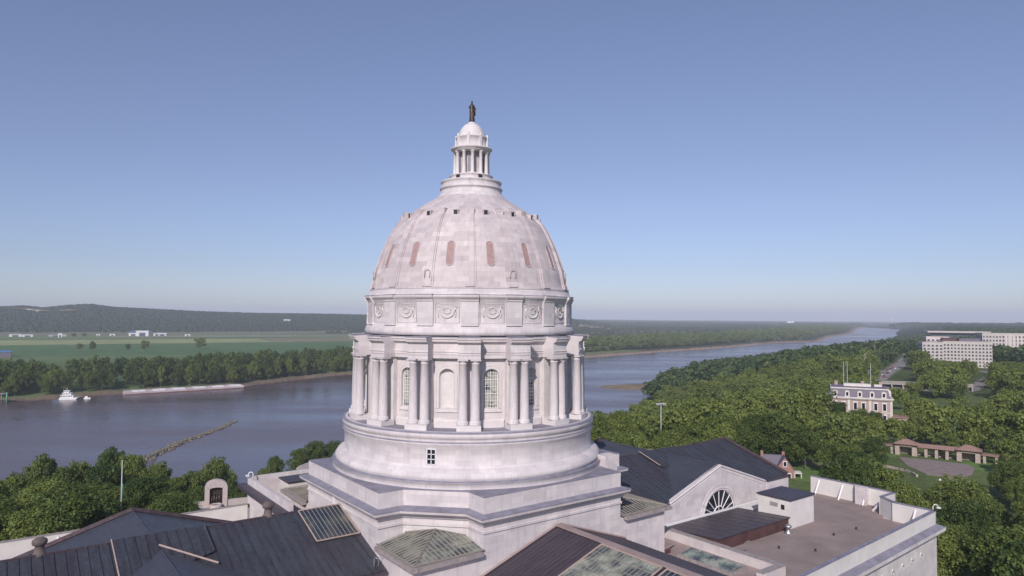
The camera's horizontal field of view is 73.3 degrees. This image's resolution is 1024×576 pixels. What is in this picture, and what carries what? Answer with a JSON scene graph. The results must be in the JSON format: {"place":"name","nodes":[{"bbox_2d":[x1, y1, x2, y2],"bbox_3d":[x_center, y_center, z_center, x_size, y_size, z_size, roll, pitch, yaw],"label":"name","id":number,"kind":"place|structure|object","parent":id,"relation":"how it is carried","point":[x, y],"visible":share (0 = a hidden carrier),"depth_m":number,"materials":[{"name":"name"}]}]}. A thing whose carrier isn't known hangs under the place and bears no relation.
{"place":"outdoors","nodes":[
{"label":"outdoors","id":0,"kind":"place"},
{"bbox_2d":[0,328,899,482],"bbox_3d":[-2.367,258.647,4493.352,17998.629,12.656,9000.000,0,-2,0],"label":"river","id":1,"kind":"structure","parent":0,"point":[282,420],"depth_m":516.73,"materials":[{"name":"liquid"}]},
{"bbox_2d":[59,390,78,399],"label":"towboat","id":2,"kind":"object","parent":1,"relation":"on","point":[67,395],"visible":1,"depth_m":612.03,"materials":[{"name":"white paint"}]},
{"bbox_2d":[123,387,186,394],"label":"river barge","id":3,"kind":"object","parent":1,"relation":"on","point":[153,391],"visible":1,"depth_m":664.26,"materials":[{"name":"metal"}]},
{"bbox_2d":[143,420,237,459],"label":"rock dike","id":4,"kind":"structure","parent":1,"relation":"in","point":[160,451],"depth_m":408.36,"materials":[{"name":"grey stone"}]},
{"bbox_2d":[185,384,244,391],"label":"river barge","id":5,"kind":"object","parent":1,"relation":"on","point":[214,387],"visible":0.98,"depth_m":697.59,"materials":[{"name":"metal"}]},
{"bbox_2d":[600,384,649,389],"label":"sandbar","id":6,"kind":"structure","parent":1,"relation":"in","point":[628,386],"depth_m":744.28,"materials":[{"name":"beige sand"}]},
{"bbox_2d":[0,314,1023,575],"bbox_3d":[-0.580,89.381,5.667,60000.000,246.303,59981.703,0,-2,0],"label":"ground","id":7,"kind":"structure","parent":0,"point":[46,348],"depth_m":1199.03,"materials":[{"name":"green plant"}]},
{"bbox_2d":[0,497,20,540],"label":"broadleaf tree","id":8,"kind":"object","parent":7,"relation":"on","point":[5,505],"visible":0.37,"depth_m":140.00,"materials":[{"name":"green plant"}]},
{"bbox_2d":[7,369,23,395],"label":"broadleaf tree","id":9,"kind":"object","parent":7,"relation":"on","point":[14,378],"visible":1,"depth_m":609.46,"materials":[{"name":"green plant"}]},
{"bbox_2d":[0,471,33,489],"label":"broadleaf tree","id":10,"kind":"object","parent":7,"relation":"on","point":[20,481],"visible":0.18,"depth_m":196.97,"materials":[{"name":"green plant"}]},
{"bbox_2d":[0,497,34,539],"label":"broadleaf tree","id":11,"kind":"object","parent":7,"relation":"on","point":[24,503],"visible":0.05,"depth_m":146.48,"materials":[{"name":"green plant"}]},
{"bbox_2d":[9,482,39,501],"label":"broadleaf tree","id":12,"kind":"object","parent":7,"relation":"on","point":[17,495],"visible":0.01,"depth_m":164.24,"materials":[{"name":"green plant"}]},
{"bbox_2d":[23,453,57,484],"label":"broadleaf tree","id":13,"kind":"object","parent":7,"relation":"on","point":[35,469],"visible":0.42,"depth_m":229.21,"materials":[{"name":"green plant"}]},
{"bbox_2d":[0,507,82,540],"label":"broadleaf tree","id":14,"kind":"object","parent":7,"relation":"on","point":[18,527],"visible":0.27,"depth_m":131.78,"materials":[{"name":"green plant"}]},
{"bbox_2d":[12,477,74,503],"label":"broadleaf tree","id":15,"kind":"object","parent":7,"relation":"on","point":[31,490],"visible":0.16,"depth_m":153.77,"materials":[{"name":"green plant"}]},
{"bbox_2d":[38,379,53,394],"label":"broadleaf tree","id":16,"kind":"object","parent":7,"relation":"on","point":[46,385],"visible":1,"depth_m":622.89,"materials":[{"name":"green plant"}]},
{"bbox_2d":[41,371,59,393],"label":"broadleaf tree","id":17,"kind":"object","parent":7,"relation":"on","point":[49,375],"visible":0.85,"depth_m":628.49,"materials":[{"name":"green plant"}]},
{"bbox_2d":[0,481,123,537],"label":"broadleaf tree","id":18,"kind":"object","parent":7,"relation":"on","point":[83,493],"visible":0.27,"depth_m":141.87,"materials":[{"name":"green plant"}]},
{"bbox_2d":[26,492,98,534],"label":"broadleaf tree","id":19,"kind":"object","parent":7,"relation":"on","point":[69,512],"visible":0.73,"depth_m":132.73,"materials":[{"name":"green plant"}]},
{"bbox_2d":[57,372,73,389],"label":"broadleaf tree","id":20,"kind":"object","parent":7,"relation":"on","point":[65,381],"visible":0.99,"depth_m":635.90,"materials":[{"name":"green plant"}]},
{"bbox_2d":[53,465,84,484],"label":"broadleaf tree","id":21,"kind":"object","parent":7,"relation":"on","point":[72,474],"visible":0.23,"depth_m":197.10,"materials":[{"name":"green plant"}]},
{"bbox_2d":[68,459,94,484],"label":"broadleaf tree","id":22,"kind":"object","parent":7,"relation":"on","point":[84,465],"visible":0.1,"depth_m":217.42,"materials":[{"name":"green plant"}]},
{"bbox_2d":[82,371,95,391],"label":"broadleaf tree","id":23,"kind":"object","parent":7,"relation":"on","point":[89,377],"visible":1,"depth_m":650.81,"materials":[{"name":"green plant"}]},
{"bbox_2d":[95,368,106,390],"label":"broadleaf tree","id":24,"kind":"object","parent":7,"relation":"on","point":[100,375],"visible":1,"depth_m":658.18,"materials":[{"name":"green plant"}]},
{"bbox_2d":[84,459,125,485],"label":"broadleaf tree","id":25,"kind":"object","parent":7,"relation":"on","point":[104,472],"visible":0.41,"depth_m":196.29,"materials":[{"name":"green plant"}]},
{"bbox_2d":[84,482,128,504],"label":"broadleaf tree","id":26,"kind":"object","parent":7,"relation":"on","point":[103,487],"visible":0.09,"depth_m":170.57,"materials":[{"name":"green plant"}]},
{"bbox_2d":[95,446,125,484],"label":"broadleaf tree","id":27,"kind":"object","parent":7,"relation":"on","point":[113,454],"visible":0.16,"depth_m":221.83,"materials":[{"name":"green plant"}]},
{"bbox_2d":[94,486,130,513],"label":"broadleaf tree","id":28,"kind":"object","parent":7,"relation":"on","point":[115,494],"visible":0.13,"depth_m":157.56,"materials":[{"name":"green plant"}]},
{"bbox_2d":[117,453,146,481],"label":"broadleaf tree","id":29,"kind":"object","parent":7,"relation":"on","point":[135,463],"visible":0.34,"depth_m":211.11,"materials":[{"name":"green plant"}]},
{"bbox_2d":[118,477,169,510],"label":"broadleaf tree","id":30,"kind":"object","parent":7,"relation":"on","point":[141,496],"visible":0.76,"depth_m":158.45,"materials":[{"name":"green plant"}]},
{"bbox_2d":[137,369,151,387],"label":"broadleaf tree","id":31,"kind":"object","parent":7,"relation":"on","point":[146,374],"visible":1,"depth_m":681.30,"materials":[{"name":"green plant"}]},
{"bbox_2d":[127,471,177,493],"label":"broadleaf tree","id":32,"kind":"object","parent":7,"relation":"on","point":[160,476],"visible":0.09,"depth_m":199.12,"materials":[{"name":"green plant"}]},
{"bbox_2d":[139,461,173,483],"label":"broadleaf tree","id":33,"kind":"object","parent":7,"relation":"on","point":[165,470],"visible":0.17,"depth_m":211.85,"materials":[{"name":"green plant"}]},
{"bbox_2d":[154,365,166,386],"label":"broadleaf tree","id":34,"kind":"object","parent":7,"relation":"on","point":[160,372],"visible":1,"depth_m":692.05,"materials":[{"name":"green plant"}]},
{"bbox_2d":[144,491,199,510],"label":"broadleaf tree","id":35,"kind":"object","parent":7,"relation":"on","point":[153,505],"visible":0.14,"depth_m":154.55,"materials":[{"name":"green plant"}]},
{"bbox_2d":[0,345,352,388],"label":"bank woods","id":36,"kind":"object","parent":7,"relation":"on","point":[32,370],"visible":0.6,"depth_m":716.42,"materials":[{"name":"green plant"}]},
{"bbox_2d":[154,495,201,512],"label":"broadleaf tree","id":37,"kind":"object","parent":7,"relation":"on","point":[176,504],"visible":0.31,"depth_m":143.32,"materials":[{"name":"green plant"}]},
{"bbox_2d":[165,477,191,492],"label":"broadleaf tree","id":38,"kind":"object","parent":7,"relation":"on","point":[177,484],"visible":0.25,"depth_m":212.86,"materials":[{"name":"green plant"}]},
{"bbox_2d":[0,304,366,332],"bbox_3d":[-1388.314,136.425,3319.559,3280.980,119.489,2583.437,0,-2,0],"label":"hill woods","id":39,"kind":"object","parent":7,"relation":"on","point":[94,318],"visible":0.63,"depth_m":2925.23,"materials":[{"name":"green plant"}]},
{"bbox_2d":[179,470,204,492],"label":"broadleaf tree","id":40,"kind":"object","parent":7,"relation":"on","point":[187,477],"visible":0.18,"depth_m":225.87,"materials":[{"name":"green plant"}]},
{"bbox_2d":[185,486,204,501],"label":"broadleaf tree","id":41,"kind":"object","parent":7,"relation":"on","point":[198,493],"visible":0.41,"depth_m":196.31,"materials":[{"name":"green plant"}]},
{"bbox_2d":[193,363,205,384],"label":"broadleaf tree","id":42,"kind":"object","parent":7,"relation":"on","point":[200,370],"visible":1,"depth_m":712.88,"materials":[{"name":"green plant"}]},
{"bbox_2d":[189,456,232,488],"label":"broadleaf tree","id":43,"kind":"object","parent":7,"relation":"on","point":[213,469],"visible":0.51,"depth_m":220.45,"materials":[{"name":"green plant"}]},
{"bbox_2d":[266,456,285,472],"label":"broadleaf tree","id":44,"kind":"object","parent":7,"relation":"on","point":[275,463],"visible":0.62,"depth_m":286.40,"materials":[{"name":"green plant"}]},
{"bbox_2d":[285,448,313,469],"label":"broadleaf tree","id":45,"kind":"object","parent":7,"relation":"on","point":[301,456],"visible":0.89,"depth_m":325.31,"materials":[{"name":"green plant"}]},
{"bbox_2d":[303,440,331,462],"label":"broadleaf tree","id":46,"kind":"object","parent":7,"relation":"on","point":[315,449],"visible":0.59,"depth_m":335.03,"materials":[{"name":"green plant"}]},
{"bbox_2d":[324,440,340,456],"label":"broadleaf tree","id":47,"kind":"object","parent":7,"relation":"on","point":[332,446],"visible":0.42,"depth_m":338.83,"materials":[{"name":"green plant"}]},
{"bbox_2d":[0,122,945,575],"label":"capitol building","id":48,"kind":"structure","parent":7,"relation":"on","point":[466,446],"depth_m":82.26,"materials":[{"name":"stone"}]},
{"bbox_2d":[190,479,248,508],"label":"stone arch monument","id":49,"kind":"object","parent":48,"relation":"attached to","point":[216,490],"visible":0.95,"depth_m":177.94,"materials":[{"name":"white stone"}]},
{"bbox_2d":[403,368,408,405],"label":"arched window","id":50,"kind":"structure","parent":48,"relation":"in","point":[406,373],"depth_m":83.68,"materials":[{"name":"white glass"}]},
{"bbox_2d":[409,241,419,265],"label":"blind window","id":51,"kind":"structure","parent":48,"relation":"in","point":[413,257],"depth_m":84.56,"materials":[{"name":"stone"}]},
{"bbox_2d":[426,449,435,464],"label":"podium window","id":52,"kind":"structure","parent":48,"relation":"in","point":[430,453],"depth_m":78.00,"materials":[{"name":"white paint"}]},
{"bbox_2d":[445,240,454,265],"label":"blind window","id":53,"kind":"structure","parent":48,"relation":"in","point":[450,251],"depth_m":82.96,"materials":[{"name":"stone"}]},
{"bbox_2d":[485,241,494,265],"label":"blind window","id":54,"kind":"structure","parent":48,"relation":"in","point":[490,254],"depth_m":83.25,"materials":[{"name":"stone"}]},
{"bbox_2d":[483,369,497,407],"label":"arched window","id":55,"kind":"structure","parent":48,"relation":"in","point":[490,378],"depth_m":82.04,"materials":[{"name":"white glass"}]},
{"bbox_2d":[520,243,530,267],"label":"blind window","id":56,"kind":"structure","parent":48,"relation":"in","point":[526,258],"depth_m":85.35,"materials":[{"name":"stone"}]},
{"bbox_2d":[529,368,533,404],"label":"arched window","id":57,"kind":"structure","parent":48,"relation":"in","point":[531,373],"depth_m":84.58,"materials":[{"name":"grey glass"}]},
{"bbox_2d":[705,490,733,513],"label":"fan window","id":58,"kind":"structure","parent":48,"relation":"in","point":[721,499],"depth_m":107.50,"materials":[{"name":"glass"}]},
{"bbox_2d":[591,425,617,441],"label":"broadleaf tree","id":59,"kind":"object","parent":7,"relation":"on","point":[596,432],"visible":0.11,"depth_m":204.50,"materials":[{"name":"green plant"}]},
{"bbox_2d":[592,413,619,437],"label":"broadleaf tree","id":60,"kind":"object","parent":7,"relation":"on","point":[601,423],"visible":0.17,"depth_m":224.36,"materials":[{"name":"green plant"}]},
{"bbox_2d":[607,409,639,431],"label":"broadleaf tree","id":61,"kind":"object","parent":7,"relation":"on","point":[617,415],"visible":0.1,"depth_m":237.95,"materials":[{"name":"green plant"}]},
{"bbox_2d":[607,417,646,438],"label":"broadleaf tree","id":62,"kind":"object","parent":7,"relation":"on","point":[622,426],"visible":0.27,"depth_m":229.58,"materials":[{"name":"green plant"}]},
{"bbox_2d":[613,431,653,448],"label":"broadleaf tree","id":63,"kind":"object","parent":7,"relation":"on","point":[637,440],"visible":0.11,"depth_m":180.68,"materials":[{"name":"green plant"}]},
{"bbox_2d":[647,439,680,448],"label":"broadleaf tree","id":64,"kind":"object","parent":7,"relation":"on","point":[656,445],"visible":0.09,"depth_m":183.31,"materials":[{"name":"green plant"}]},
{"bbox_2d":[649,429,692,445],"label":"broadleaf tree","id":65,"kind":"object","parent":7,"relation":"on","point":[669,436],"visible":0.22,"depth_m":203.24,"materials":[{"name":"green plant"}]},
{"bbox_2d":[671,426,696,442],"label":"broadleaf tree","id":66,"kind":"object","parent":7,"relation":"on","point":[684,432],"visible":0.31,"depth_m":228.91,"materials":[{"name":"green plant"}]},
{"bbox_2d":[584,324,848,351],"bbox_3d":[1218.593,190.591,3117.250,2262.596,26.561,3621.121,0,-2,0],"label":"bank woods","id":67,"kind":"object","parent":7,"relation":"on","point":[616,341],"visible":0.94,"depth_m":1880.78,"materials":[{"name":"green plant"}]},
{"bbox_2d":[683,412,751,443],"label":"broadleaf tree","id":68,"kind":"object","parent":7,"relation":"on","point":[715,419],"visible":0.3,"depth_m":218.28,"materials":[{"name":"green plant"}]},
{"bbox_2d":[700,421,736,441],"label":"broadleaf tree","id":69,"kind":"object","parent":7,"relation":"on","point":[728,431],"visible":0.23,"depth_m":199.29,"materials":[{"name":"green plant"}]},
{"bbox_2d":[571,318,866,342],"bbox_3d":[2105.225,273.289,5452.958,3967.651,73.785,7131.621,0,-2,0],"label":"plain woods","id":70,"kind":"object","parent":7,"relation":"on","point":[621,326],"visible":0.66,"depth_m":3881.08,"materials":[{"name":"green plant"}]},
{"bbox_2d":[724,423,759,453],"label":"broadleaf tree","id":71,"kind":"object","parent":7,"relation":"on","point":[743,437],"visible":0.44,"depth_m":210.08,"materials":[{"name":"green plant"}]},
{"bbox_2d":[739,413,772,455],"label":"broadleaf tree","id":72,"kind":"object","parent":7,"relation":"on","point":[752,421],"visible":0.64,"depth_m":221.87,"materials":[{"name":"green plant"}]},
{"bbox_2d":[751,412,796,454],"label":"broadleaf tree","id":73,"kind":"object","parent":7,"relation":"on","point":[782,427],"visible":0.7,"depth_m":223.55,"materials":[{"name":"green plant"}]},
{"bbox_2d":[760,450,801,477],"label":"brick house","id":74,"kind":"structure","parent":7,"relation":"on","point":[781,461],"depth_m":207.68,"materials":[{"name":"brick"}]},
{"bbox_2d":[784,423,823,469],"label":"broadleaf tree","id":75,"kind":"object","parent":7,"relation":"on","point":[803,439],"visible":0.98,"depth_m":216.49,"materials":[{"name":"green plant"}]},
{"bbox_2d":[590,348,1023,465],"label":"wooded slope","id":76,"kind":"structure","parent":7,"relation":"on","point":[798,391],"depth_m":317.55,"materials":[{"name":"green plant"}]},
{"bbox_2d":[818,460,836,477],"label":"broadleaf tree","id":77,"kind":"object","parent":7,"relation":"on","point":[824,470],"visible":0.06,"depth_m":162.48,"materials":[{"name":"green plant"}]},
{"bbox_2d":[815,442,842,464],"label":"broadleaf tree","id":78,"kind":"object","parent":7,"relation":"on","point":[830,449],"visible":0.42,"depth_m":208.69,"materials":[{"name":"green plant"}]},
{"bbox_2d":[641,327,1023,397],"bbox_3d":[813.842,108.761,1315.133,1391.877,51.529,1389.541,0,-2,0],"label":"distant south woods","id":79,"kind":"object","parent":7,"relation":"on","point":[886,349],"visible":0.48,"depth_m":703.65,"materials":[{"name":"green plant"}]},
{"bbox_2d":[829,401,847,424],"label":"broadleaf tree","id":80,"kind":"object","parent":7,"relation":"on","point":[840,406],"visible":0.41,"depth_m":287.84,"materials":[{"name":"green plant"}]},
{"bbox_2d":[826,453,880,488],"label":"broadleaf tree","id":81,"kind":"object","parent":7,"relation":"on","point":[857,471],"visible":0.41,"depth_m":152.46,"materials":[{"name":"green plant"}]},
{"bbox_2d":[835,444,872,459],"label":"broadleaf tree","id":82,"kind":"object","parent":7,"relation":"on","point":[847,448],"visible":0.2,"depth_m":199.27,"materials":[{"name":"green plant"}]},
{"bbox_2d":[848,408,875,433],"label":"broadleaf tree","id":83,"kind":"object","parent":7,"relation":"on","point":[862,411],"visible":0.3,"depth_m":283.69,"materials":[{"name":"green plant"}]},
{"bbox_2d":[826,380,907,420],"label":"mansion","id":84,"kind":"structure","parent":7,"relation":"on","point":[877,398],"depth_m":303.64,"materials":[{"name":"white brick"}]},
{"bbox_2d":[857,435,892,464],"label":"broadleaf tree","id":85,"kind":"object","parent":7,"relation":"on","point":[870,444],"visible":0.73,"depth_m":214.63,"materials":[{"name":"green plant"}]},
{"bbox_2d":[855,457,906,487],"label":"broadleaf tree","id":86,"kind":"object","parent":7,"relation":"on","point":[886,476],"visible":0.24,"depth_m":167.44,"materials":[{"name":"green plant"}]},
{"bbox_2d":[883,479,931,508],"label":"broadleaf tree","id":87,"kind":"object","parent":7,"relation":"on","point":[904,492],"visible":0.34,"depth_m":150.98,"materials":[{"name":"green plant"}]},
{"bbox_2d":[877,380,972,391],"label":"parking deck","id":88,"kind":"structure","parent":7,"relation":"on","point":[892,384],"depth_m":463.68,"materials":[{"name":"concrete"}]},
{"bbox_2d":[899,457,974,477],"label":"garden plaza","id":89,"kind":"structure","parent":7,"relation":"on","point":[933,467],"depth_m":221.62,"materials":[{"name":"grey concrete"}]},
{"bbox_2d":[882,439,1007,463],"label":"garden pergola","id":90,"kind":"object","parent":7,"relation":"on","point":[963,452],"visible":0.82,"depth_m":236.40,"materials":[{"name":"stone"}]},
{"bbox_2d":[937,531,969,575],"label":"broadleaf tree","id":91,"kind":"object","parent":7,"relation":"on","point":[945,548],"visible":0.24,"depth_m":121.72,"materials":[{"name":"green plant"}]},
{"bbox_2d":[918,336,992,367],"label":"office block","id":92,"kind":"structure","parent":7,"relation":"on","point":[978,352],"depth_m":671.63,"materials":[{"name":"white concrete"}]},
{"bbox_2d":[920,473,990,518],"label":"broadleaf tree","id":93,"kind":"object","parent":7,"relation":"on","point":[962,487],"visible":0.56,"depth_m":161.29,"materials":[{"name":"green plant"}]},
{"bbox_2d":[888,322,1023,337],"bbox_3d":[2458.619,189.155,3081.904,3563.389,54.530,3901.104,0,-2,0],"label":"upland woods","id":94,"kind":"object","parent":7,"relation":"on","point":[910,329],"visible":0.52,"depth_m":3284.22,"materials":[{"name":"green plant"}]},
{"bbox_2d":[922,331,990,337],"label":"glass roofed block","id":95,"kind":"structure","parent":7,"relation":"on","point":[951,334],"depth_m":1177.00,"materials":[{"name":"white concrete"}]},
{"bbox_2d":[941,520,975,574],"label":"broadleaf tree","id":96,"kind":"object","parent":7,"relation":"on","point":[957,529],"visible":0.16,"depth_m":128.61,"materials":[{"name":"green plant"}]},
{"bbox_2d":[936,516,982,568],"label":"broadleaf tree","id":97,"kind":"object","parent":7,"relation":"on","point":[939,521],"visible":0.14,"depth_m":127.65,"materials":[{"name":"green plant"}]},
{"bbox_2d":[934,495,1001,546],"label":"broadleaf tree","id":98,"kind":"object","parent":7,"relation":"on","point":[973,514],"visible":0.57,"depth_m":143.39,"materials":[{"name":"green plant"}]},
{"bbox_2d":[969,559,992,575],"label":"broadleaf tree","id":99,"kind":"object","parent":7,"relation":"on","point":[978,568],"visible":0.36,"depth_m":113.73,"materials":[{"name":"green plant"}]},
{"bbox_2d":[962,495,1013,533],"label":"broadleaf tree","id":100,"kind":"object","parent":7,"relation":"on","point":[989,506],"visible":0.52,"depth_m":149.48,"materials":[{"name":"green plant"}]},
{"bbox_2d":[963,522,1023,575],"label":"broadleaf tree","id":101,"kind":"object","parent":7,"relation":"on","point":[996,535],"visible":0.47,"depth_m":116.48,"materials":[{"name":"green plant"}]},
{"bbox_2d":[975,333,1023,347],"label":"long office block","id":102,"kind":"structure","parent":7,"relation":"on","point":[1012,340],"depth_m":838.40,"materials":[{"name":"white concrete"}]},
{"bbox_2d":[985,458,1023,501],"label":"broadleaf tree","id":103,"kind":"object","parent":7,"relation":"on","point":[1000,475],"visible":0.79,"depth_m":181.26,"materials":[{"name":"green plant"}]},
{"bbox_2d":[989,533,1023,575],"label":"broadleaf tree","id":104,"kind":"object","parent":7,"relation":"on","point":[1012,556],"visible":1,"depth_m":103.88,"materials":[{"name":"green plant"}]},
{"bbox_2d":[1001,473,1023,508],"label":"broadleaf tree","id":105,"kind":"object","parent":7,"relation":"on","point":[1014,485],"visible":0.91,"depth_m":171.75,"materials":[{"name":"green plant"}]},
{"bbox_2d":[1010,501,1023,525],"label":"broadleaf tree","id":106,"kind":"object","parent":7,"relation":"on","point":[1018,509],"visible":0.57,"depth_m":142.52,"materials":[{"name":"green plant"}]},
{"bbox_2d":[0,0,1023,322],"label":"sky","id":107,"kind":"structure","parent":0,"point":[739,160],"materials":[{"name":"blue"}]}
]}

